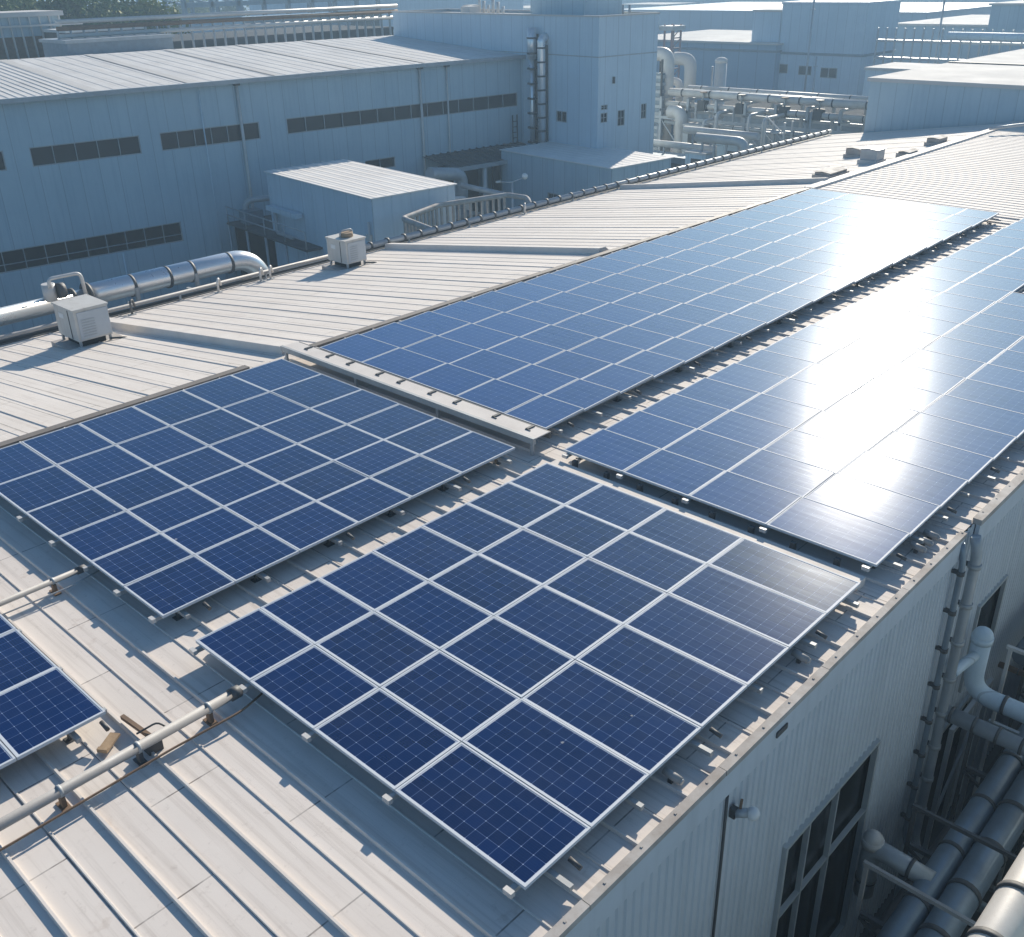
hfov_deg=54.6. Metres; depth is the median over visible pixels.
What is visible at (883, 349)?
solar panel
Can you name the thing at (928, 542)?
drain stub
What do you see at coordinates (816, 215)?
solar panel
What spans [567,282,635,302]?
solar panel
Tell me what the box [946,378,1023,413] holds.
solar panel
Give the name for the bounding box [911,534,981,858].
wall downpipe
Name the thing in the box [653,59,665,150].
scrubber tower
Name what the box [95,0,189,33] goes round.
tree
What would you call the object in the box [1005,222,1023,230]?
solar panel
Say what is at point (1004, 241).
solar panel
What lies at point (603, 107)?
window
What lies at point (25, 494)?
solar panel
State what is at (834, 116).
rack pipe
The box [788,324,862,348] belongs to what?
solar panel
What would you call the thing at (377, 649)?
solar panel
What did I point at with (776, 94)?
rack pipe
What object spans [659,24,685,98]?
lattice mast
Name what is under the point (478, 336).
solar panel
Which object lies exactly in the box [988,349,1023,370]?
solar panel
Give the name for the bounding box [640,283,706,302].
solar panel
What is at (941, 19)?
slim mast
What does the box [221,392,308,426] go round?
solar panel
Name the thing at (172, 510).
solar panel
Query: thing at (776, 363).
solar panel
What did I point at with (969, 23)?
hall
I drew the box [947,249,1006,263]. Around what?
solar panel
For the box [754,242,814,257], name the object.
solar panel
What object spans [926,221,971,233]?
solar panel
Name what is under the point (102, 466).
solar panel
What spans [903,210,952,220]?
solar panel
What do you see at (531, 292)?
solar panel
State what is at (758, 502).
solar panel
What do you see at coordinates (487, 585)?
solar panel
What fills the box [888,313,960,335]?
solar panel
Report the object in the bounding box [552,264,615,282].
solar panel
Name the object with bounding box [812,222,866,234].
solar panel
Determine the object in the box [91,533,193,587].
solar panel
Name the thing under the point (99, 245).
window
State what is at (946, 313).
solar panel
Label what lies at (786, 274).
solar panel
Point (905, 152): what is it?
roof vent
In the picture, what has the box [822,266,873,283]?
solar panel
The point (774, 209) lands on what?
solar panel
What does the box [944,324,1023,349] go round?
solar panel
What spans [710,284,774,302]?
solar panel
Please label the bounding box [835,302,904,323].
solar panel
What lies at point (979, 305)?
solar panel
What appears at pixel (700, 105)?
valve set
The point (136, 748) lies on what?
conduit pipe
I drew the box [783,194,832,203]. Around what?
solar panel
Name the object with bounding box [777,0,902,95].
block
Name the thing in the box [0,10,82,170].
building
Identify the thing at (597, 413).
mounting frame
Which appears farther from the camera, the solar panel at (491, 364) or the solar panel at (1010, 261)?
the solar panel at (1010, 261)
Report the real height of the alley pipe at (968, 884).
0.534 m
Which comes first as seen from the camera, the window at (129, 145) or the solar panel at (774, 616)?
the solar panel at (774, 616)
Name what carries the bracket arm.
on the factory hall at (260, 817)
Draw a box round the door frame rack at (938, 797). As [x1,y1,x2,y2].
[923,677,993,848]
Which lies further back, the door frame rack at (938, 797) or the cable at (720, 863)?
the door frame rack at (938, 797)
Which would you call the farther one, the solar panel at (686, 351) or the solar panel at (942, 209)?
the solar panel at (942, 209)
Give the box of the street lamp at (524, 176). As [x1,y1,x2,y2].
[496,173,527,207]
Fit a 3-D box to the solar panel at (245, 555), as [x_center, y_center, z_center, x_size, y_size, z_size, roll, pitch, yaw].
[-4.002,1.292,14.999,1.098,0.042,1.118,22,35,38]
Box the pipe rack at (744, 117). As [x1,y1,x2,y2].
[654,95,866,150]
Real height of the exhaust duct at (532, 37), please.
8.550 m
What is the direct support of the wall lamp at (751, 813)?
attached to the factory hall at (260, 817)
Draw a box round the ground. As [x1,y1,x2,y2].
[0,0,1018,936]
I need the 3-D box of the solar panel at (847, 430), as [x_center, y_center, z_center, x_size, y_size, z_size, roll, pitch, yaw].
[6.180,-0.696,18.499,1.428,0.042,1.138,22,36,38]
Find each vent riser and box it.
[128,299,135,315]
[215,278,221,293]
[257,267,264,282]
[267,265,274,279]
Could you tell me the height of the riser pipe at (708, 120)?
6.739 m
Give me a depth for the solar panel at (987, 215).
34.15 m
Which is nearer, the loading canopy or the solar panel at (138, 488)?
the solar panel at (138, 488)
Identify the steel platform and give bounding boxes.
[225,195,322,279]
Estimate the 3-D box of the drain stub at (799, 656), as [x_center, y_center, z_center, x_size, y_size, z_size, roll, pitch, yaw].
[3.720,2.434,12.759,0.257,0.168,0.100,22,35,38]
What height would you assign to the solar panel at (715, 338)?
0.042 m
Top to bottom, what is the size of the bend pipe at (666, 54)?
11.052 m
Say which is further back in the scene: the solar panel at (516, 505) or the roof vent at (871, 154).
the roof vent at (871, 154)
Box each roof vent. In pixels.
[812,166,849,177]
[843,146,863,157]
[857,146,885,163]
[895,148,918,156]
[924,135,948,145]
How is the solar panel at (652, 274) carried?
on the mounting frame at (597, 413)
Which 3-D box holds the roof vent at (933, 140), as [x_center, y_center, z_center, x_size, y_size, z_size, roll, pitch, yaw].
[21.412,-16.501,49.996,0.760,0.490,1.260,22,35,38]
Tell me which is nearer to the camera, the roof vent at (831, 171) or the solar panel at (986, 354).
the solar panel at (986, 354)
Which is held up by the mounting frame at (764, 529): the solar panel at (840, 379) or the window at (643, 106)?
the solar panel at (840, 379)
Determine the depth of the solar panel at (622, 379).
21.07 m
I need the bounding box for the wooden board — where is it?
[96,732,119,752]
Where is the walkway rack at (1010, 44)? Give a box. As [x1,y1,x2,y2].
[873,27,1023,65]
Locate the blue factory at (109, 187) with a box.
[0,35,525,334]
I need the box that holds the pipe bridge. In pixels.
[54,4,397,146]
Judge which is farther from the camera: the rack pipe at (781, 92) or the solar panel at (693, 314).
the rack pipe at (781, 92)
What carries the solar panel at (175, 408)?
on the mounting frame at (182, 613)
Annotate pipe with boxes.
[0,129,831,339]
[0,564,84,605]
[0,685,242,830]
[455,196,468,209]
[460,183,505,194]
[653,139,716,157]
[657,47,674,151]
[664,120,827,135]
[665,101,865,121]
[666,105,686,152]
[668,88,867,109]
[673,52,696,121]
[673,77,682,134]
[680,88,867,100]
[683,126,760,145]
[687,85,868,99]
[694,133,748,157]
[702,116,723,127]
[714,109,731,145]
[746,110,768,140]
[760,113,784,145]
[853,829,936,898]
[867,820,954,936]
[876,723,1023,936]
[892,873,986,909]
[914,766,1023,936]
[944,705,1023,756]
[947,32,1023,41]
[956,626,1023,722]
[965,843,1023,936]
[989,123,1023,129]
[998,661,1023,676]
[1012,637,1023,665]
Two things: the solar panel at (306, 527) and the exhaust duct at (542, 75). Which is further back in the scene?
the exhaust duct at (542, 75)
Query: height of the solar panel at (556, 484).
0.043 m
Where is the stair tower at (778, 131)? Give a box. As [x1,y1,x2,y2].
[763,115,793,144]
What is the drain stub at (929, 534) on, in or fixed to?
on the factory hall at (260, 817)
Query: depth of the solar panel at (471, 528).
15.53 m
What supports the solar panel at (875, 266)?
on the mounting frame at (597, 413)
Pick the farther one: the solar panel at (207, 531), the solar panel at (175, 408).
the solar panel at (175, 408)
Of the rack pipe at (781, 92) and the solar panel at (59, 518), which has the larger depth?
the rack pipe at (781, 92)
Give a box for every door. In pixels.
[438,165,479,211]
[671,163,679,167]
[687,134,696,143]
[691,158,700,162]
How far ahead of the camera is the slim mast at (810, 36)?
105.11 m
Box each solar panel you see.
[0,442,54,483]
[0,465,91,514]
[0,614,15,635]
[0,629,56,692]
[0,666,105,759]
[0,741,16,768]
[21,424,114,465]
[26,489,125,538]
[57,445,151,488]
[58,511,158,563]
[79,406,168,444]
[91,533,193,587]
[93,466,187,510]
[116,426,207,465]
[124,555,234,617]
[127,487,221,532]
[132,390,219,425]
[153,446,243,486]
[161,507,256,554]
[171,408,259,445]
[183,375,268,407]
[189,465,278,506]
[195,527,298,582]
[195,608,313,682]
[209,427,295,464]
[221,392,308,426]
[224,483,314,526]
[231,359,320,391]
[245,444,332,482]
[250,645,378,730]
[258,501,357,552]
[260,578,373,644]
[261,409,345,443]
[270,374,360,408]
[281,461,368,500]
[298,425,382,460]
[310,389,398,424]
[314,688,460,791]
[315,612,438,687]
[317,478,411,524]
[319,334,399,362]
[319,551,427,611]
[334,440,417,477]
[347,404,435,439]
[361,322,435,347]
[361,348,444,379]
[370,455,461,498]
[372,526,476,580]
[375,581,492,649]
[380,650,520,741]
[384,418,471,454]
[395,742,590,889]
[397,311,469,335]
[403,335,482,362]
[408,363,493,396]
[420,431,514,474]
[421,503,521,552]
[429,553,541,615]
[431,300,502,323]
[439,323,517,349]
[440,616,573,697]
[449,349,530,378]
[456,379,541,413]
[462,698,648,829]
[465,291,533,311]
[467,482,562,528]
[474,312,549,336]
[478,529,586,584]
[487,336,564,363]
[494,585,622,659]
[496,282,562,301]
[498,364,578,394]
[504,395,583,429]
[506,302,579,324]
[509,463,600,504]
[522,324,596,350]
[522,660,700,776]
[523,505,627,557]
[525,273,589,291]
[534,350,612,378]
[538,292,608,313]
[543,558,666,624]
[545,379,619,411]
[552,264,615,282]
[554,314,626,337]
[563,428,660,472]
[566,484,665,531]
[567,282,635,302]
[569,337,643,363]
[576,625,747,728]
[578,256,638,273]
[582,364,653,393]
[583,302,654,325]
[588,532,705,592]
[593,273,660,292]
[601,326,672,349]
[603,249,661,264]
[605,410,696,448]
[613,293,680,313]
[617,350,684,378]
[619,265,684,283]
[623,449,725,497]
[624,593,788,686]
[625,242,685,256]
[629,508,742,564]
[630,314,700,336]
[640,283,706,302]
[641,393,729,428]
[643,257,707,273]
[647,337,713,363]
[649,235,705,249]
[659,303,727,324]
[664,274,730,292]
[664,429,759,470]
[667,249,729,265]
[668,564,826,648]
[670,228,727,242]
[675,377,759,410]
[677,325,740,349]
[686,293,750,313]
[688,266,752,283]
[689,242,749,257]
[689,471,801,525]
[693,222,746,234]
[700,410,792,448]
[705,313,766,336]
[706,363,788,392]
[708,538,859,615]
[709,234,770,249]
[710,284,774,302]
[712,215,766,227]
[712,258,773,274]
[729,449,835,496]
[731,210,783,221]
[731,303,790,324]
[732,228,789,241]
[732,393,821,428]
[734,250,793,265]
[734,275,795,292]
[737,349,814,377]
[749,204,800,215]
[752,222,808,234]
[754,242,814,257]
[756,266,816,282]
[756,293,812,313]
[763,336,839,362]
[763,377,849,410]
[764,429,865,472]
[766,497,909,566]
[767,199,816,209]
[770,215,825,227]
[776,235,832,249]
[778,258,836,273]
[778,283,834,302]
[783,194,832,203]
[787,209,842,221]
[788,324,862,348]
[791,363,874,393]
[795,228,850,241]
[796,411,893,449]
[798,249,856,265]
[799,188,847,198]
[801,274,854,292]
[804,204,858,215]
[805,473,940,536]
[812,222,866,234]
[812,313,883,335]
[818,242,874,256]
[818,349,898,377]
[822,199,872,209]
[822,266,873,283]
[825,393,919,430]
[830,215,883,227]
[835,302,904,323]
[836,193,888,203]
[838,450,968,508]
[840,257,892,273]
[843,336,919,362]
[852,377,943,411]
[856,292,923,312]
[860,249,910,264]
[866,324,940,348]
[868,431,993,483]
[876,283,941,301]
[877,362,965,393]
[878,199,927,209]
[879,241,926,256]
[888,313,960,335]
[896,234,942,248]
[896,274,958,291]
[896,412,1016,460]
[901,349,985,377]
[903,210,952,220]
[908,302,978,323]
[913,227,957,241]
[913,265,975,282]
[917,204,966,214]
[922,394,1023,439]
[923,336,1005,363]
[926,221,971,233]
[927,292,995,312]
[931,257,991,272]
[942,214,985,227]
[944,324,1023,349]
[945,282,1011,301]
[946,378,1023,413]
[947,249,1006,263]
[956,209,998,220]
[961,273,1023,291]
[963,242,1020,255]
[963,313,1023,335]
[968,363,1023,391]
[977,235,1023,247]
[979,264,1023,280]
[981,302,1023,320]
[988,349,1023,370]
[991,228,1023,238]
[994,256,1023,268]
[998,292,1023,306]
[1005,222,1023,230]
[1008,337,1023,352]
[1010,248,1023,257]
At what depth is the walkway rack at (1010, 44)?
97.04 m
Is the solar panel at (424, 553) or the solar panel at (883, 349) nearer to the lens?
the solar panel at (424, 553)
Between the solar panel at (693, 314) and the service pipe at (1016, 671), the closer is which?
the service pipe at (1016, 671)
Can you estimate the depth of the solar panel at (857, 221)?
33.46 m
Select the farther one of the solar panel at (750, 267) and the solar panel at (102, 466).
the solar panel at (750, 267)
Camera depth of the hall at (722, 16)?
186.86 m
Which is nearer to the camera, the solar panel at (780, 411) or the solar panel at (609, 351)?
the solar panel at (780, 411)
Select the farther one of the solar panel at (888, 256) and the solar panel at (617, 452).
the solar panel at (888, 256)
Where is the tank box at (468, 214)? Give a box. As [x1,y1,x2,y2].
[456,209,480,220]
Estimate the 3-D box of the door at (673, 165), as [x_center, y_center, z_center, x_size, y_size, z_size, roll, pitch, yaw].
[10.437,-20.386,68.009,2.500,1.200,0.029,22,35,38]
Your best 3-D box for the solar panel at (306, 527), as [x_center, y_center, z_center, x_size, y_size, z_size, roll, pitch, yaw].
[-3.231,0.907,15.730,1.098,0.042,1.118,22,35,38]
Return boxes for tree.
[0,0,35,10]
[9,0,75,25]
[23,0,125,25]
[71,0,157,29]
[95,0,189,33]
[168,0,209,13]
[204,0,249,15]
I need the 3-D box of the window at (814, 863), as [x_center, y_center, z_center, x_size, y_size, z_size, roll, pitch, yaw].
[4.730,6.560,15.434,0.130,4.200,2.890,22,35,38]
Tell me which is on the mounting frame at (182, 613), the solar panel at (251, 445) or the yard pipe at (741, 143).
the solar panel at (251, 445)
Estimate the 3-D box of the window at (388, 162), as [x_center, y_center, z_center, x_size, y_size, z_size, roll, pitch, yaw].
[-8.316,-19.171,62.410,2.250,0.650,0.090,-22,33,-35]
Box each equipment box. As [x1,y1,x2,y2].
[653,150,684,167]
[682,122,709,153]
[684,149,711,163]
[716,144,752,156]
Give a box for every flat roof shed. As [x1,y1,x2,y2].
[264,159,456,270]
[499,141,673,209]
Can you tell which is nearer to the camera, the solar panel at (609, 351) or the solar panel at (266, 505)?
the solar panel at (266, 505)
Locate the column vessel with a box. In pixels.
[708,57,727,155]
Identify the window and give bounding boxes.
[0,151,6,170]
[0,222,182,273]
[29,135,141,166]
[159,122,260,150]
[286,92,516,133]
[365,156,394,167]
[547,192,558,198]
[556,110,566,122]
[600,113,606,122]
[601,104,607,109]
[617,110,624,125]
[641,103,646,118]
[770,738,880,936]
[779,64,787,72]
[798,65,811,74]
[820,67,837,77]
[958,574,1007,692]
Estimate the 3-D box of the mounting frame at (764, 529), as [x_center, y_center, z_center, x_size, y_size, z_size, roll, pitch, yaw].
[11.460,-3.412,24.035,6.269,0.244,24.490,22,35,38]
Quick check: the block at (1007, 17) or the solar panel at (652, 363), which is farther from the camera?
the block at (1007, 17)
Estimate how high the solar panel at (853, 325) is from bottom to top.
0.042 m
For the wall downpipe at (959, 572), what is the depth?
16.71 m
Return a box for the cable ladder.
[512,115,517,143]
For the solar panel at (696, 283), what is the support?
on the mounting frame at (597, 413)
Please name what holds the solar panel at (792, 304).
on the mounting frame at (597, 413)
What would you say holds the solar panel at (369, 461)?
on the mounting frame at (182, 613)
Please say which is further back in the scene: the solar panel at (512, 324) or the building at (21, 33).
the building at (21, 33)
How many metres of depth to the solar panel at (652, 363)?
21.84 m
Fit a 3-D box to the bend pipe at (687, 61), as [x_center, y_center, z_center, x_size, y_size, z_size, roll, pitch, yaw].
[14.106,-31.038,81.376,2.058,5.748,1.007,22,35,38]
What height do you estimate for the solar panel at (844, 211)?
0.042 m
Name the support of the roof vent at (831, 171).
on the factory hall at (260, 817)
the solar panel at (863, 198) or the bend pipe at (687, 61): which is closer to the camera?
the solar panel at (863, 198)
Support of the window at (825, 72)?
in the block at (843, 40)
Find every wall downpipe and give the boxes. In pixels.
[900,542,965,857]
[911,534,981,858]
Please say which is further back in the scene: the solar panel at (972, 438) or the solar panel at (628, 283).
the solar panel at (628, 283)
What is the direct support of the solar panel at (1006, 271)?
on the mounting frame at (764, 529)
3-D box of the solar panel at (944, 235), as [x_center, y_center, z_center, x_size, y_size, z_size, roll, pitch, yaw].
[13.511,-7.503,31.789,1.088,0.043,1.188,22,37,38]
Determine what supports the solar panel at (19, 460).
on the mounting frame at (182, 613)
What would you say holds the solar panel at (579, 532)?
on the mounting frame at (514, 887)
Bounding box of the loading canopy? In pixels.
[424,141,525,213]
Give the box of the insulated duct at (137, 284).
[0,251,267,325]
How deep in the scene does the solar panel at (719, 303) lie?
25.64 m
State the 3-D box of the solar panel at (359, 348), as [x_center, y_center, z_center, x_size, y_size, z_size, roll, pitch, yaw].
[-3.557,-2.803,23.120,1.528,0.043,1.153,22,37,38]
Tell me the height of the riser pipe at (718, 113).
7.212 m
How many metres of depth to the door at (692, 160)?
64.08 m
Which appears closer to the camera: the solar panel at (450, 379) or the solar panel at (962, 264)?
the solar panel at (450, 379)
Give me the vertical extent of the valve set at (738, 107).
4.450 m
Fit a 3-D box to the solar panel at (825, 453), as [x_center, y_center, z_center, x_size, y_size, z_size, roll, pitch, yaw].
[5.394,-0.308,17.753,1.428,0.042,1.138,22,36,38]
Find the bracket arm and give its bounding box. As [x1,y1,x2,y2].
[120,714,165,755]
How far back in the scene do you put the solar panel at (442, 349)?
22.92 m
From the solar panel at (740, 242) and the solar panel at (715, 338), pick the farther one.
the solar panel at (740, 242)
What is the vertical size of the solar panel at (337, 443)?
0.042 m
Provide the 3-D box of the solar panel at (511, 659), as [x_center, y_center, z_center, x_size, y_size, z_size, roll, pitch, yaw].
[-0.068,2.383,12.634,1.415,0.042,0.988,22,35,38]
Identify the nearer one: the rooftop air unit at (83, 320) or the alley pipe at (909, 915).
the alley pipe at (909, 915)
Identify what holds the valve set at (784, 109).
attached to the pipe rack at (744, 117)
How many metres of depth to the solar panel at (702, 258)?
29.72 m
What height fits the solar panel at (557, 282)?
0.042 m
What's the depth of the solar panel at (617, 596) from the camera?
13.90 m
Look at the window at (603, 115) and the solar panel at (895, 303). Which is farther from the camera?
the window at (603, 115)
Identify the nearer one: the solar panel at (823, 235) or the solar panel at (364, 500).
the solar panel at (364, 500)
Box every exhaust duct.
[527,27,537,144]
[537,33,548,143]
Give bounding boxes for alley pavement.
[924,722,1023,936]
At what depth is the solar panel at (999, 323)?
23.79 m
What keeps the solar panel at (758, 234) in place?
on the mounting frame at (597, 413)
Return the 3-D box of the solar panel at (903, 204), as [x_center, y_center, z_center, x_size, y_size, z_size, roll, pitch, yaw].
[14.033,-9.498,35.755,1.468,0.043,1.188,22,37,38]
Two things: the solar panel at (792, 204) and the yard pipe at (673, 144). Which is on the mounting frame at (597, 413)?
the solar panel at (792, 204)
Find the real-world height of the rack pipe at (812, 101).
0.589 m
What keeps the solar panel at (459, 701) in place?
on the mounting frame at (514, 887)
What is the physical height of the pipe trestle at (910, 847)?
4.070 m
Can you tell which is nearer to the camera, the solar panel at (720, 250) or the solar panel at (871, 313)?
the solar panel at (871, 313)
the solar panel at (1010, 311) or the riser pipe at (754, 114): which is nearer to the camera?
the solar panel at (1010, 311)
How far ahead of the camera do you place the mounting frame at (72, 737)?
11.67 m
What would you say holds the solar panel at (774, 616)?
on the mounting frame at (514, 887)
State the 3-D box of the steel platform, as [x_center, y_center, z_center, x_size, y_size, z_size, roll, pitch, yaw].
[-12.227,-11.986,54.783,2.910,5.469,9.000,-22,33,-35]
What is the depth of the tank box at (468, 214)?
52.92 m
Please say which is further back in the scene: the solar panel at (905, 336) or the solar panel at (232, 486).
the solar panel at (905, 336)
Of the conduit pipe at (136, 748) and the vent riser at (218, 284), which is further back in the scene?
the vent riser at (218, 284)
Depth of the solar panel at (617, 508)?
16.05 m
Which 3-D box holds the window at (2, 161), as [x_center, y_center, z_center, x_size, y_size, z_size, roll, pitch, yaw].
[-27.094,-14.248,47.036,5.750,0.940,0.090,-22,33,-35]
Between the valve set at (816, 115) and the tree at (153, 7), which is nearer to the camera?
the valve set at (816, 115)
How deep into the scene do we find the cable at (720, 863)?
11.89 m
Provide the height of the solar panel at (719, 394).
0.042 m
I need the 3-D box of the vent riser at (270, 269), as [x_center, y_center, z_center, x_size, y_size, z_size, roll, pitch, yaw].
[-8.505,-6.913,35.000,0.278,0.516,0.336,22,35,38]
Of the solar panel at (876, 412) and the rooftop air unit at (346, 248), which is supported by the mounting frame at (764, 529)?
the solar panel at (876, 412)
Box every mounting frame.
[16,450,513,623]
[16,629,109,759]
[189,598,859,898]
[547,215,1000,433]
[562,286,1023,571]
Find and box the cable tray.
[280,342,550,455]
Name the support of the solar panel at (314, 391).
on the mounting frame at (182, 613)
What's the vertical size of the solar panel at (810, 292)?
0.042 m
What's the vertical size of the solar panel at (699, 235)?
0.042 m
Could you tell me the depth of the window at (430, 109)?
61.98 m
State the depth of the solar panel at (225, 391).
20.88 m
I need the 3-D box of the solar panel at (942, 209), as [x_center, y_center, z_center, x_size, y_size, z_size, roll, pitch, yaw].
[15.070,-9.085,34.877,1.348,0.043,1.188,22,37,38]
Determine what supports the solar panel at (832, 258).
on the mounting frame at (597, 413)
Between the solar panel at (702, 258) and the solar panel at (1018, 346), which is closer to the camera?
the solar panel at (1018, 346)
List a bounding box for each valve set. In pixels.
[694,91,708,122]
[732,94,745,125]
[775,97,790,137]
[808,99,825,133]
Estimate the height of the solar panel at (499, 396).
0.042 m
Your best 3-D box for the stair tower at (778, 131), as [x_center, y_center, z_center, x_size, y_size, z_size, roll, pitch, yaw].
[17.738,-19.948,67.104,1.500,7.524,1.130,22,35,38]
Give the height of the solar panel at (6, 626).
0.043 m
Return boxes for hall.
[0,121,1023,936]
[38,33,183,150]
[43,27,143,38]
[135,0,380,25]
[160,15,242,33]
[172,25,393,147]
[242,12,350,29]
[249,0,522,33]
[523,0,1017,5]
[624,2,700,8]
[624,2,995,33]
[656,29,783,102]
[864,49,1023,132]
[893,15,989,63]
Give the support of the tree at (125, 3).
on the ground
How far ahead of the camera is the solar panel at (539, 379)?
21.09 m
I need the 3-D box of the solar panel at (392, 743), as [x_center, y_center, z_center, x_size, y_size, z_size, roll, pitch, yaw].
[-1.434,3.064,11.341,1.415,0.042,0.988,22,35,38]
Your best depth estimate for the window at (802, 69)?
111.51 m
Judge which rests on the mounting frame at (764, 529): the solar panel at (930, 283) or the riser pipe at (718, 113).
the solar panel at (930, 283)
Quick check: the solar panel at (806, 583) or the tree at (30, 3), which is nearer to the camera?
the solar panel at (806, 583)
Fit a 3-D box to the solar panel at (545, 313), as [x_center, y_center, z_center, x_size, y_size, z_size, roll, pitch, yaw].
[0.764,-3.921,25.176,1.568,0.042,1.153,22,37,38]
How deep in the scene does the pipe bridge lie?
80.14 m
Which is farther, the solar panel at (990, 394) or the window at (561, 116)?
the window at (561, 116)
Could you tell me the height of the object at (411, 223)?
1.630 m
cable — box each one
[0,692,262,851]
[1,570,99,614]
[711,795,728,936]
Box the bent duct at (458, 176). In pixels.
[425,167,467,209]
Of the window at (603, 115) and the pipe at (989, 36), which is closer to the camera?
the window at (603, 115)
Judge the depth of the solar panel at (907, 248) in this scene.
30.26 m
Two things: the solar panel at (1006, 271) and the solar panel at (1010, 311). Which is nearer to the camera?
the solar panel at (1010, 311)
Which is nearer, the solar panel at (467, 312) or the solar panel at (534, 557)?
the solar panel at (534, 557)
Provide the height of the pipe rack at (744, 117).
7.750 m
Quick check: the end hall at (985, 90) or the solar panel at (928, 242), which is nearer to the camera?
the solar panel at (928, 242)
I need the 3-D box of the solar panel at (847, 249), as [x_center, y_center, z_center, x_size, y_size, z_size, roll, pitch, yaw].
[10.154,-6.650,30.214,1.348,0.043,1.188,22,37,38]
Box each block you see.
[391,0,659,153]
[751,8,782,41]
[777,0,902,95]
[983,0,1023,55]
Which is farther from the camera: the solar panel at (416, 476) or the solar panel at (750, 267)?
the solar panel at (750, 267)
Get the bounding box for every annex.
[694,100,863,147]
[862,62,937,95]
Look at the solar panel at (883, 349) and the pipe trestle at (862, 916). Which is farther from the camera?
the solar panel at (883, 349)
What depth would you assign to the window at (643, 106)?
65.67 m
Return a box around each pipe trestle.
[850,860,975,936]
[895,803,1016,920]
[948,732,1023,838]
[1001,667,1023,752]
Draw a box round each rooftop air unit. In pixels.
[51,294,126,349]
[322,228,376,270]
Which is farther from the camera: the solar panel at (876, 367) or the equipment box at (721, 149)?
the equipment box at (721, 149)
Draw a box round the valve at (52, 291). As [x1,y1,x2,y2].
[41,272,86,301]
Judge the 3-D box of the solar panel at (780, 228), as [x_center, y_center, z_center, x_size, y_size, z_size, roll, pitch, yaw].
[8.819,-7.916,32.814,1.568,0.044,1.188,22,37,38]
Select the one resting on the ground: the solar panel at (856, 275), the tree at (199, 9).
the tree at (199, 9)
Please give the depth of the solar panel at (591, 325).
24.24 m
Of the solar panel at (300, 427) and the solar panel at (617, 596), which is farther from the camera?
the solar panel at (300, 427)
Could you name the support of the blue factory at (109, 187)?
on the ground
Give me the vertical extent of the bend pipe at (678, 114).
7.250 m
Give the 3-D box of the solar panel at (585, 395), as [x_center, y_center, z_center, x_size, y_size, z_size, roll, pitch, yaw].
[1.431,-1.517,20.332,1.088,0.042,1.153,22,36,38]
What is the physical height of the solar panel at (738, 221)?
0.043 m
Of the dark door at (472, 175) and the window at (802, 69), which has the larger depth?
the window at (802, 69)
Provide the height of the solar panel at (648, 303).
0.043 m
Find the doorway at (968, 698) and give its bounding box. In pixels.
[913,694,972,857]
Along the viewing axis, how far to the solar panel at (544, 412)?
19.54 m
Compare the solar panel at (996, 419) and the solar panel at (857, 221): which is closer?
the solar panel at (996, 419)
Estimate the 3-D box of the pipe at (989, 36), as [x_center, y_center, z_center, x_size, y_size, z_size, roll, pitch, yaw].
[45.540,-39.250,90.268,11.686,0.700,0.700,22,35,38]
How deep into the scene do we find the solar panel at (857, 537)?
15.20 m
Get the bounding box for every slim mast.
[803,0,815,91]
[812,57,817,92]
[934,0,945,63]
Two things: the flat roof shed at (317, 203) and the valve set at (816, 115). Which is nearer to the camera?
the flat roof shed at (317, 203)
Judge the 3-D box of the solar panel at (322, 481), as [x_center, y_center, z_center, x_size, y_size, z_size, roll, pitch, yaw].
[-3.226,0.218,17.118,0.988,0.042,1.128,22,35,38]
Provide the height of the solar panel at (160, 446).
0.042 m
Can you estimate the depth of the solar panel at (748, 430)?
18.61 m
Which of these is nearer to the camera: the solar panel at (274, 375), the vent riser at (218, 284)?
the solar panel at (274, 375)
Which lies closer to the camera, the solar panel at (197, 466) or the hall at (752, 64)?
the solar panel at (197, 466)
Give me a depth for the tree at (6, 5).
90.55 m
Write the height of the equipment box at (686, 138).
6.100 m
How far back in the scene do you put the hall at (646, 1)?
243.96 m
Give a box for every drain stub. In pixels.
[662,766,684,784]
[791,648,811,663]
[909,541,926,553]
[917,535,933,546]
[923,529,940,540]
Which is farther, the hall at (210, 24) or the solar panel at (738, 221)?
the hall at (210, 24)
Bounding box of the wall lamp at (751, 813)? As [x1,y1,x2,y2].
[729,799,759,820]
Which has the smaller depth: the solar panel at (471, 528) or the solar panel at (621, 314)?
the solar panel at (471, 528)
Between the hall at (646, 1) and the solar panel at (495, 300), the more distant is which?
the hall at (646, 1)
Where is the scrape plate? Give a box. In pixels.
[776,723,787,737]
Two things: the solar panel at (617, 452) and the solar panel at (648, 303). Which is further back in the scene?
the solar panel at (648, 303)
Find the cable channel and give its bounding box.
[549,459,865,591]
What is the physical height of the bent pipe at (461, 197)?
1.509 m

